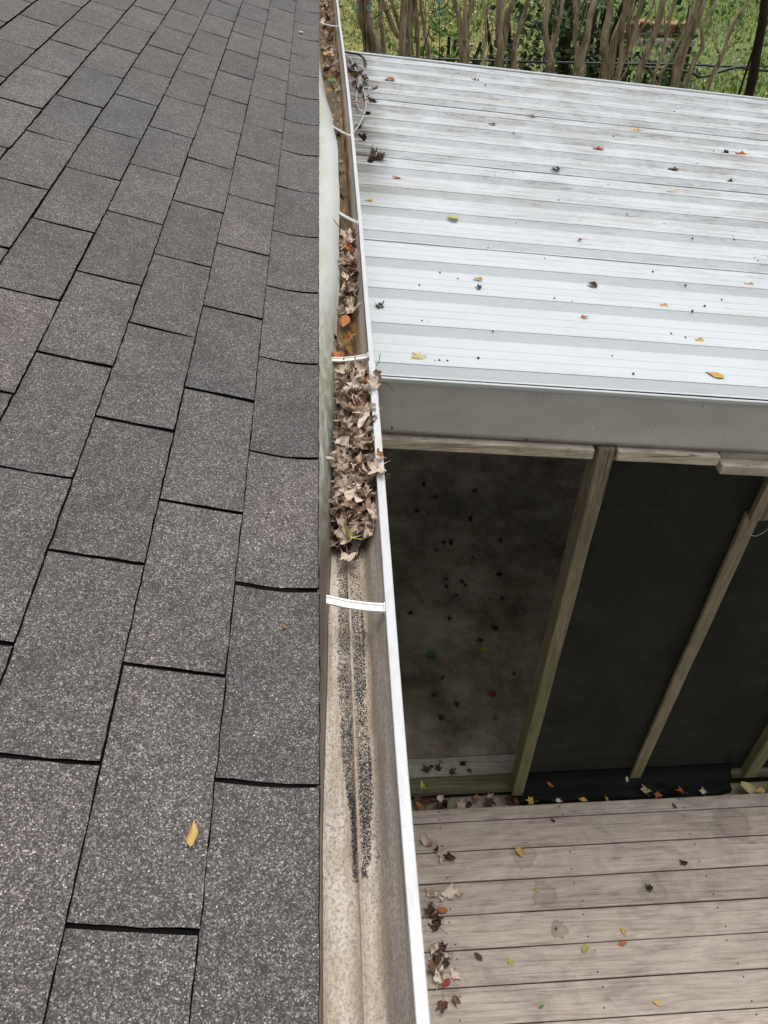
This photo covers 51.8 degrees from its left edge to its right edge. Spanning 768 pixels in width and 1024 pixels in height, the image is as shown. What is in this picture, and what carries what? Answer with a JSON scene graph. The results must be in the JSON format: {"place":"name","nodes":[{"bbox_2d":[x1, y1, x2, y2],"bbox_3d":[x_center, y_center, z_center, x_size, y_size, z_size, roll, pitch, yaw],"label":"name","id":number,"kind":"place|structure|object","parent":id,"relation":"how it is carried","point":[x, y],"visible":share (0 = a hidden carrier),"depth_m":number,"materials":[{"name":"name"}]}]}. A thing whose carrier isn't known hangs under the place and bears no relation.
{"place":"outdoors","nodes":[
{"label":"outdoors","id":0,"kind":"place"},
{"bbox_2d":[338,0,767,798],"bbox_3d":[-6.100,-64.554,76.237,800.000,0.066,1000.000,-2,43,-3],"label":"ground","id":1,"kind":"structure","parent":0,"point":[346,26],"depth_m":17.38,"materials":[{"name":"plant"}]},
{"bbox_2d":[0,0,339,1023],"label":"house","id":2,"kind":"structure","parent":1,"relation":"on","point":[168,252],"depth_m":1.30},
{"bbox_2d":[186,821,197,847],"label":"fallen leaf","id":3,"kind":"object","parent":2,"relation":"on","point":[192,835],"visible":1,"depth_m":0.92,"materials":[{"name":"plant"}]},
{"bbox_2d":[317,0,430,1023],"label":"gutter","id":4,"kind":"object","parent":2,"relation":"attached to","point":[374,969],"visible":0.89,"depth_m":1.08,"materials":[{"name":"metal"}]},
{"bbox_2d":[320,19,357,366],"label":"water","id":5,"kind":"structure","parent":4,"relation":"in","point":[350,345],"depth_m":2.95,"materials":[{"name":"liquid"}]},
{"bbox_2d":[332,351,343,362],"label":"fallen leaf","id":6,"kind":"object","parent":5,"relation":"on","point":[338,354],"visible":0.49,"depth_m":1.87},
{"bbox_2d":[334,335,347,350],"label":"fallen leaf","id":7,"kind":"object","parent":5,"relation":"on","point":[338,341],"visible":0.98,"depth_m":1.93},
{"bbox_2d":[341,315,349,326],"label":"fallen leaf","id":8,"kind":"object","parent":5,"relation":"on","point":[345,319],"visible":1,"depth_m":2.00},
{"bbox_2d":[320,0,374,557],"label":"matted leaves","id":9,"kind":"object","parent":4,"relation":"in","point":[342,432],"visible":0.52,"depth_m":1.58,"materials":[{"name":"plant"}]},
{"bbox_2d":[334,363,346,373],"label":"fallen leaf","id":10,"kind":"object","parent":9,"relation":"on","point":[341,367],"visible":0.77,"depth_m":1.80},
{"bbox_2d":[338,479,351,493],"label":"fallen leaf","id":11,"kind":"object","parent":9,"relation":"on","point":[342,484],"visible":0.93,"depth_m":1.46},
{"bbox_2d":[341,228,353,245],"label":"fallen leaf","id":12,"kind":"object","parent":9,"relation":"on","point":[343,234],"visible":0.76,"depth_m":2.34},
{"bbox_2d":[341,511,355,521],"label":"fallen leaf","id":13,"kind":"object","parent":9,"relation":"on","point":[344,514],"visible":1,"depth_m":1.43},
{"bbox_2d":[341,495,356,508],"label":"fallen leaf","id":14,"kind":"object","parent":9,"relation":"on","point":[349,503],"visible":0.98,"depth_m":1.44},
{"bbox_2d":[343,239,354,252],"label":"fallen leaf","id":15,"kind":"object","parent":9,"relation":"on","point":[349,248],"visible":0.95,"depth_m":2.25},
{"bbox_2d":[344,482,356,501],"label":"fallen leaf","id":16,"kind":"object","parent":9,"relation":"on","point":[348,496],"visible":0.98,"depth_m":1.45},
{"bbox_2d":[349,431,355,447],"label":"fallen leaf","id":17,"kind":"object","parent":9,"relation":"on","point":[351,438],"visible":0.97,"depth_m":1.56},
{"bbox_2d":[346,374,359,392],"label":"fallen leaf","id":18,"kind":"object","parent":9,"relation":"on","point":[355,382],"visible":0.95,"depth_m":1.71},
{"bbox_2d":[340,527,365,538],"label":"fallen leaf","id":19,"kind":"object","parent":9,"relation":"on","point":[347,532],"visible":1,"depth_m":1.41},
{"bbox_2d":[344,461,362,472],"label":"fallen leaf","id":20,"kind":"object","parent":9,"relation":"on","point":[349,469],"visible":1,"depth_m":1.49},
{"bbox_2d":[347,471,359,484],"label":"fallen leaf","id":21,"kind":"object","parent":9,"relation":"on","point":[350,481],"visible":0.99,"depth_m":1.47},
{"bbox_2d":[348,251,358,263],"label":"fallen leaf","id":22,"kind":"object","parent":9,"relation":"on","point":[356,256],"visible":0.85,"depth_m":2.21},
{"bbox_2d":[349,390,362,413],"bbox_3d":[-0.059,-0.231,1.649,0.024,0.017,0.061,18,75,49],"label":"fallen leaf","id":23,"kind":"object","parent":9,"relation":"on","point":[356,401],"visible":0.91,"depth_m":1.65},
{"bbox_2d":[356,452,361,466],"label":"fallen leaf","id":24,"kind":"object","parent":9,"relation":"on","point":[359,458],"visible":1,"depth_m":1.51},
{"bbox_2d":[352,503,366,520],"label":"fallen leaf","id":25,"kind":"object","parent":9,"relation":"on","point":[356,510],"visible":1,"depth_m":1.43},
{"bbox_2d":[357,411,369,427],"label":"fallen leaf","id":26,"kind":"object","parent":9,"relation":"on","point":[362,420],"visible":0.99,"depth_m":1.60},
{"bbox_2d":[361,383,370,391],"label":"fallen leaf","id":27,"kind":"object","parent":9,"relation":"on","point":[365,387],"visible":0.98,"depth_m":1.69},
{"bbox_2d":[357,425,374,436],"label":"fallen leaf","id":28,"kind":"object","parent":9,"relation":"on","point":[369,429],"visible":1,"depth_m":1.57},
{"bbox_2d":[364,493,370,508],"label":"fallen leaf","id":29,"kind":"object","parent":9,"relation":"on","point":[368,502],"visible":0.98,"depth_m":1.44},
{"bbox_2d":[356,486,370,507],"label":"fallen leaf","id":30,"kind":"object","parent":29,"relation":"on","point":[363,497],"visible":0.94,"depth_m":1.46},
{"bbox_2d":[363,482,371,495],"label":"fallen leaf","id":31,"kind":"object","parent":9,"relation":"on","point":[367,490],"visible":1,"depth_m":1.45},
{"bbox_2d":[351,490,362,502],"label":"fallen leaf","id":32,"kind":"object","parent":31,"relation":"on","point":[356,497],"visible":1,"depth_m":1.44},
{"bbox_2d":[362,453,374,462],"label":"fallen leaf","id":33,"kind":"object","parent":9,"relation":"on","point":[368,456],"visible":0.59,"depth_m":1.53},
{"bbox_2d":[362,417,376,432],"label":"fallen leaf","id":34,"kind":"object","parent":9,"relation":"on","point":[367,423],"visible":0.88,"depth_m":1.60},
{"bbox_2d":[364,513,375,537],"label":"fallen leaf","id":35,"kind":"object","parent":9,"relation":"on","point":[367,530],"visible":1,"depth_m":1.41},
{"label":"fallen leaf","id":36,"kind":"object","parent":9,"relation":"on","visible":0},
{"bbox_2d":[363,427,373,451],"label":"fallen leaf","id":37,"kind":"object","parent":36,"relation":"on","point":[370,445],"visible":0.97,"depth_m":1.55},
{"label":"fallen leaf","id":38,"kind":"object","parent":9,"relation":"on","visible":0},
{"bbox_2d":[361,402,375,413],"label":"fallen leaf","id":39,"kind":"object","parent":38,"relation":"on","point":[368,407],"visible":0.81,"depth_m":1.63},
{"bbox_2d":[342,279,354,292],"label":"fallen leaf","id":40,"kind":"object","parent":4,"relation":"on","point":[351,286],"visible":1,"depth_m":2.08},
{"bbox_2d":[340,545,357,560],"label":"fallen leaf","id":41,"kind":"object","parent":4,"relation":"on","point":[349,557],"visible":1,"depth_m":1.40,"materials":[{"name":"plant"}]},
{"bbox_2d":[351,404,365,413],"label":"fallen leaf","id":42,"kind":"object","parent":4,"relation":"in","point":[359,410],"visible":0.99,"depth_m":1.63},
{"bbox_2d":[366,501,377,528],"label":"fallen leaf","id":43,"kind":"object","parent":4,"relation":"on","point":[372,512],"visible":0.99,"depth_m":1.43,"materials":[{"name":"plant"}]},
{"bbox_2d":[367,373,380,398],"bbox_3d":[-0.022,-0.269,1.670,0.030,0.023,0.060,-9,61,-34],"label":"fallen leaf","id":44,"kind":"object","parent":4,"relation":"on","point":[374,384],"visible":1,"depth_m":1.68,"materials":[{"name":"plant"}]},
{"bbox_2d":[368,369,382,379],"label":"fallen leaf","id":45,"kind":"object","parent":4,"relation":"on","point":[376,373],"visible":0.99,"depth_m":1.71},
{"bbox_2d":[367,458,390,474],"bbox_3d":[-0.008,-0.086,1.470,0.038,0.020,0.066,40,46,14],"label":"fallen leaf","id":46,"kind":"object","parent":4,"relation":"on","point":[374,466],"visible":1,"depth_m":1.47,"materials":[{"name":"plant"}]},
{"bbox_2d":[413,57,767,67],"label":"black cable","id":47,"kind":"object","parent":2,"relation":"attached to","point":[558,62],"visible":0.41,"depth_m":7.78,"materials":[{"name":"rubber"}]},
{"bbox_2d":[347,0,388,54],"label":"crape myrtle tree","id":48,"kind":"object","parent":1,"relation":"on","point":[375,44],"visible":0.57,"depth_m":6.33,"materials":[{"name":"beige plant"}]},
{"bbox_2d":[353,0,398,51],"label":"sapling","id":49,"kind":"object","parent":1,"relation":"on","point":[369,7],"visible":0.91,"depth_m":5.51,"materials":[{"name":"green plant"}]},
{"bbox_2d":[382,0,419,57],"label":"crape myrtle tree","id":50,"kind":"object","parent":1,"relation":"on","point":[408,12],"visible":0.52,"depth_m":6.60,"materials":[{"name":"beige plant"}]},
{"bbox_2d":[419,0,434,59],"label":"crape myrtle tree","id":51,"kind":"object","parent":1,"relation":"on","point":[427,47],"visible":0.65,"depth_m":6.90,"materials":[{"name":"beige plant"}]},
{"bbox_2d":[406,0,451,58],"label":"sapling","id":52,"kind":"object","parent":1,"relation":"on","point":[438,13],"visible":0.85,"depth_m":5.65,"materials":[{"name":"green plant"}]},
{"bbox_2d":[385,0,483,64],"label":"shrub","id":53,"kind":"object","parent":1,"relation":"on","point":[454,46],"visible":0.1,"depth_m":8.96,"materials":[{"name":"green plant"}]},
{"bbox_2d":[427,0,451,60],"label":"sapling","id":54,"kind":"object","parent":1,"relation":"on","point":[442,3],"visible":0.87,"depth_m":7.15,"materials":[{"name":"green plant"}]},
{"bbox_2d":[452,0,488,63],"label":"crape myrtle tree","id":55,"kind":"object","parent":1,"relation":"on","point":[463,25],"visible":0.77,"depth_m":6.45,"materials":[{"name":"beige plant"}]},
{"bbox_2d":[482,0,498,65],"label":"crape myrtle tree","id":56,"kind":"object","parent":1,"relation":"on","point":[486,32],"visible":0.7,"depth_m":6.16,"materials":[{"name":"beige plant"}]},
{"bbox_2d":[493,0,537,68],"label":"crape myrtle tree","id":57,"kind":"object","parent":1,"relation":"on","point":[501,31],"visible":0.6,"depth_m":6.59,"materials":[{"name":"beige plant"}]},
{"bbox_2d":[469,3,568,72],"bbox_3d":[1.068,-4.049,8.591,1.592,2.579,1.623,-2,43,-3],"label":"shrub","id":58,"kind":"object","parent":1,"relation":"on","point":[509,54],"visible":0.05,"depth_m":7.95,"materials":[{"name":"green plant"}]},
{"bbox_2d":[469,0,617,78],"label":"shrub","id":59,"kind":"object","parent":1,"relation":"on","point":[563,29],"visible":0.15,"depth_m":8.02,"materials":[{"name":"green plant"}]},
{"bbox_2d":[534,0,564,73],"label":"crape myrtle tree","id":60,"kind":"object","parent":1,"relation":"on","point":[549,46],"visible":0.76,"depth_m":6.46,"materials":[{"name":"beige plant"}]},
{"bbox_2d":[557,3,573,75],"bbox_3d":[1.852,-5.413,8.177,2.124,5.216,2.001,-29,50,-29],"label":"dark trunk tree","id":61,"kind":"object","parent":1,"relation":"on","point":[563,42],"visible":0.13,"depth_m":8.54,"materials":[{"name":"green plant"}]},
{"bbox_2d":[511,0,638,80],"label":"shrub","id":62,"kind":"object","parent":1,"relation":"on","point":[551,15],"visible":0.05,"depth_m":10.17,"materials":[{"name":"green plant"}]},
{"bbox_2d":[411,781,767,810],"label":"soil strip","id":63,"kind":"object","parent":1,"relation":"on","point":[501,801],"visible":0.11,"depth_m":3.99,"materials":[{"name":"soil"}]},
{"bbox_2d":[485,794,495,806],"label":"fallen leaf","id":64,"kind":"object","parent":63,"relation":"on","point":[489,801],"visible":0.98,"depth_m":3.95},
{"bbox_2d":[345,50,767,805],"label":"porch","id":65,"kind":"object","parent":63,"relation":"on","point":[651,672],"visible":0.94,"depth_m":3.10,"materials":[{"name":"white metal"}]},
{"bbox_2d":[349,70,359,77],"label":"fallen leaf","id":66,"kind":"object","parent":65,"relation":"on","point":[355,73],"visible":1,"depth_m":4.43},
{"bbox_2d":[345,54,366,132],"bbox_3d":[-0.153,-2.269,4.257,0.104,0.019,1.503,-2,43,-3],"label":"grey cable","id":67,"kind":"object","parent":65,"relation":"on","point":[356,128],"visible":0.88,"depth_m":4.11,"materials":[{"name":"plastic"}]},
{"bbox_2d":[345,51,366,72],"bbox_3d":[-0.175,-2.675,4.696,0.146,0.035,0.414,-2,43,-3],"label":"black cable","id":68,"kind":"object","parent":65,"relation":"on","point":[361,56],"visible":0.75,"depth_m":4.73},
{"bbox_2d":[411,352,425,359],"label":"fallen leaf","id":69,"kind":"object","parent":65,"relation":"on","point":[417,356],"visible":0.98,"depth_m":2.33,"materials":[{"name":"plant"}]},
{"bbox_2d":[708,372,726,377],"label":"fallen leaf","id":70,"kind":"object","parent":65,"relation":"on","point":[716,374],"visible":1,"depth_m":2.45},
{"bbox_2d":[412,793,767,1023],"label":"deck","id":71,"kind":"structure","parent":1,"relation":"on","point":[694,950],"depth_m":3.54,"materials":[{"name":"brown wood"}]},
{"bbox_2d":[420,831,429,844],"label":"fallen leaf","id":72,"kind":"object","parent":71,"relation":"on","point":[424,838],"visible":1,"depth_m":3.75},
{"bbox_2d":[423,904,441,914],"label":"fallen leaf","id":73,"kind":"object","parent":71,"relation":"on","point":[431,910],"visible":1,"depth_m":3.52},
{"bbox_2d":[426,891,439,896],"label":"fallen leaf","id":74,"kind":"object","parent":71,"relation":"on","point":[433,892],"visible":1,"depth_m":3.57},
{"bbox_2d":[427,959,445,973],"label":"fallen leaf","id":75,"kind":"object","parent":71,"relation":"on","point":[433,967],"visible":1,"depth_m":3.35,"materials":[{"name":"plant"}]},
{"bbox_2d":[427,910,445,922],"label":"fallen leaf","id":76,"kind":"object","parent":71,"relation":"on","point":[433,916],"visible":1,"depth_m":3.50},
{"bbox_2d":[428,913,446,933],"bbox_3d":[0.232,1.807,3.463,0.061,0.023,0.122,-51,44,-7],"label":"fallen leaf","id":77,"kind":"object","parent":71,"relation":"on","point":[434,927],"visible":1,"depth_m":3.47,"materials":[{"name":"plant"}]},
{"bbox_2d":[427,940,447,953],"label":"fallen leaf","id":78,"kind":"object","parent":71,"relation":"on","point":[434,947],"visible":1,"depth_m":3.40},
{"bbox_2d":[433,965,445,994],"bbox_3d":[0.229,1.946,3.300,0.046,0.033,0.118,14,43,14],"label":"fallen leaf","id":79,"kind":"object","parent":71,"relation":"on","point":[438,978],"visible":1,"depth_m":3.31,"materials":[{"name":"plant"}]},
{"bbox_2d":[434,943,447,960],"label":"fallen leaf","id":80,"kind":"object","parent":71,"relation":"on","point":[442,948],"visible":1,"depth_m":3.39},
{"bbox_2d":[436,996,447,1012],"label":"fallen leaf","id":81,"kind":"object","parent":71,"relation":"on","point":[443,1005],"visible":1,"depth_m":3.24,"materials":[{"name":"plant"}]},
{"bbox_2d":[436,845,451,862],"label":"fallen leaf","id":82,"kind":"object","parent":71,"relation":"on","point":[441,854],"visible":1,"depth_m":3.70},
{"bbox_2d":[441,978,450,988],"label":"fallen leaf","id":83,"kind":"object","parent":71,"relation":"on","point":[447,981],"visible":1,"depth_m":3.31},
{"bbox_2d":[442,956,450,972],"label":"fallen leaf","id":84,"kind":"object","parent":71,"relation":"on","point":[446,963],"visible":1,"depth_m":3.35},
{"bbox_2d":[441,882,457,904],"bbox_3d":[0.292,1.720,3.548,0.070,0.045,0.119,21,69,1],"label":"fallen leaf","id":85,"kind":"object","parent":71,"relation":"on","point":[449,892],"visible":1,"depth_m":3.57,"materials":[{"name":"plant"}]},
{"bbox_2d":[445,968,461,978],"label":"fallen leaf","id":86,"kind":"object","parent":71,"relation":"on","point":[454,972],"visible":1,"depth_m":3.33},
{"bbox_2d":[452,989,460,1007],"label":"fallen leaf","id":87,"kind":"object","parent":71,"relation":"on","point":[455,998],"visible":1,"depth_m":3.26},
{"bbox_2d":[455,885,464,895],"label":"fallen leaf","id":88,"kind":"object","parent":71,"relation":"on","point":[459,891],"visible":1,"depth_m":3.57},
{"bbox_2d":[457,798,465,808],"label":"fallen leaf","id":89,"kind":"object","parent":71,"relation":"on","point":[461,804],"visible":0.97,"depth_m":3.93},
{"bbox_2d":[515,847,523,857],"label":"fallen leaf","id":90,"kind":"object","parent":71,"relation":"on","point":[519,851],"visible":1,"depth_m":3.72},
{"bbox_2d":[741,781,755,793],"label":"fallen leaf","id":91,"kind":"object","parent":71,"relation":"on","point":[749,788],"visible":1,"depth_m":4.00,"materials":[{"name":"plant"}]},
{"bbox_2d":[572,0,608,76],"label":"crape myrtle tree","id":92,"kind":"object","parent":1,"relation":"on","point":[579,67],"visible":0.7,"depth_m":6.48,"materials":[{"name":"beige plant"}]},
{"bbox_2d":[538,0,669,75],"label":"shrub","id":93,"kind":"object","parent":1,"relation":"on","point":[616,11],"visible":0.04,"depth_m":11.02,"materials":[{"name":"green plant"}]},
{"bbox_2d":[599,0,654,80],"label":"crape myrtle tree","id":94,"kind":"object","parent":1,"relation":"on","point":[607,67],"visible":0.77,"depth_m":6.58,"materials":[{"name":"beige plant"}]},
{"bbox_2d":[558,0,736,88],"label":"shrub","id":95,"kind":"object","parent":1,"relation":"on","point":[601,23],"visible":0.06,"depth_m":8.47,"materials":[{"name":"green plant"}]},
{"bbox_2d":[594,19,717,89],"bbox_3d":[2.776,-4.246,9.113,1.690,2.392,1.587,9,43,9],"label":"shrub","id":96,"kind":"object","parent":1,"relation":"on","point":[665,79],"visible":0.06,"depth_m":8.53,"materials":[{"name":"green plant"}]},
{"bbox_2d":[614,26,697,86],"bbox_3d":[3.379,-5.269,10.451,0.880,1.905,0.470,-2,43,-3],"label":"garden table","id":97,"kind":"object","parent":1,"relation":"on","point":[661,35],"visible":0.13,"depth_m":9.78,"materials":[{"name":"brown wood"}]},
{"bbox_2d":[639,19,650,31],"bbox_3d":[3.196,-5.984,9.731,0.140,0.115,0.136,-2,43,-3],"label":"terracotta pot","id":98,"kind":"object","parent":97,"relation":"on","point":[641,21],"visible":0.62,"depth_m":9.70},
{"bbox_2d":[665,21,676,33],"bbox_3d":[3.502,-5.925,9.674,0.140,0.115,0.136,-2,43,-3],"label":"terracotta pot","id":99,"kind":"object","parent":97,"relation":"on","point":[673,24],"visible":0.62,"depth_m":9.64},
{"bbox_2d":[674,20,685,32],"bbox_3d":[3.628,-5.963,9.717,0.140,0.115,0.136,-2,43,-3],"label":"terracotta pot","id":100,"kind":"object","parent":97,"relation":"on","point":[677,28],"visible":0.67,"depth_m":9.69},
{"bbox_2d":[629,0,683,83],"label":"crape myrtle tree","id":101,"kind":"object","parent":1,"relation":"on","point":[648,47],"visible":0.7,"depth_m":6.43,"materials":[{"name":"beige plant"}]},
{"bbox_2d":[648,0,700,85],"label":"crape myrtle tree","id":102,"kind":"object","parent":1,"relation":"on","point":[661,55],"visible":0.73,"depth_m":6.29,"materials":[{"name":"beige plant"}]},
{"bbox_2d":[650,0,724,86],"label":"sapling","id":103,"kind":"object","parent":1,"relation":"on","point":[680,21],"visible":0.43,"depth_m":7.33,"materials":[{"name":"green plant"}]},
{"bbox_2d":[644,66,767,78],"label":"black cable","id":104,"kind":"object","parent":103,"relation":"attached to","point":[707,75],"visible":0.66,"depth_m":7.63,"materials":[{"name":"rubber"}]},
{"bbox_2d":[670,0,716,88],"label":"crape myrtle tree","id":105,"kind":"object","parent":1,"relation":"on","point":[678,65],"visible":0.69,"depth_m":6.38,"materials":[{"name":"beige plant"}]},
{"bbox_2d":[707,0,759,90],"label":"crape myrtle tree","id":106,"kind":"object","parent":1,"relation":"on","point":[721,56],"visible":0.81,"depth_m":6.12,"materials":[{"name":"beige plant"}]},
{"bbox_2d":[717,0,767,94],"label":"sapling","id":107,"kind":"object","parent":1,"relation":"on","point":[765,44],"visible":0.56,"depth_m":7.03,"materials":[{"name":"green plant"}]},
{"bbox_2d":[744,0,767,95],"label":"dark trunk tree","id":108,"kind":"object","parent":1,"relation":"on","point":[753,75],"visible":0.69,"depth_m":6.24,"materials":[{"name":"black plant"}]},
{"bbox_2d":[339,0,767,97],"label":"grass","id":109,"kind":"structure","parent":0,"point":[635,10],"depth_m":18.18,"materials":[{"name":"plant"}]},
{"bbox_2d":[383,448,763,777],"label":"porch floor","id":110,"kind":"structure","parent":0,"point":[523,507],"depth_m":4.96,"materials":[{"name":"concrete"}]},
{"bbox_2d":[425,651,437,659],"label":"fallen leaf","id":111,"kind":"object","parent":110,"relation":"on","point":[430,655],"visible":1,"depth_m":4.56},
{"label":"fallen leaf","id":112,"kind":"object","parent":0,"visible":0},
{"bbox_2d":[354,356,364,371],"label":"fallen leaf","id":113,"kind":"object","parent":112,"relation":"on","point":[359,365],"visible":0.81,"depth_m":1.81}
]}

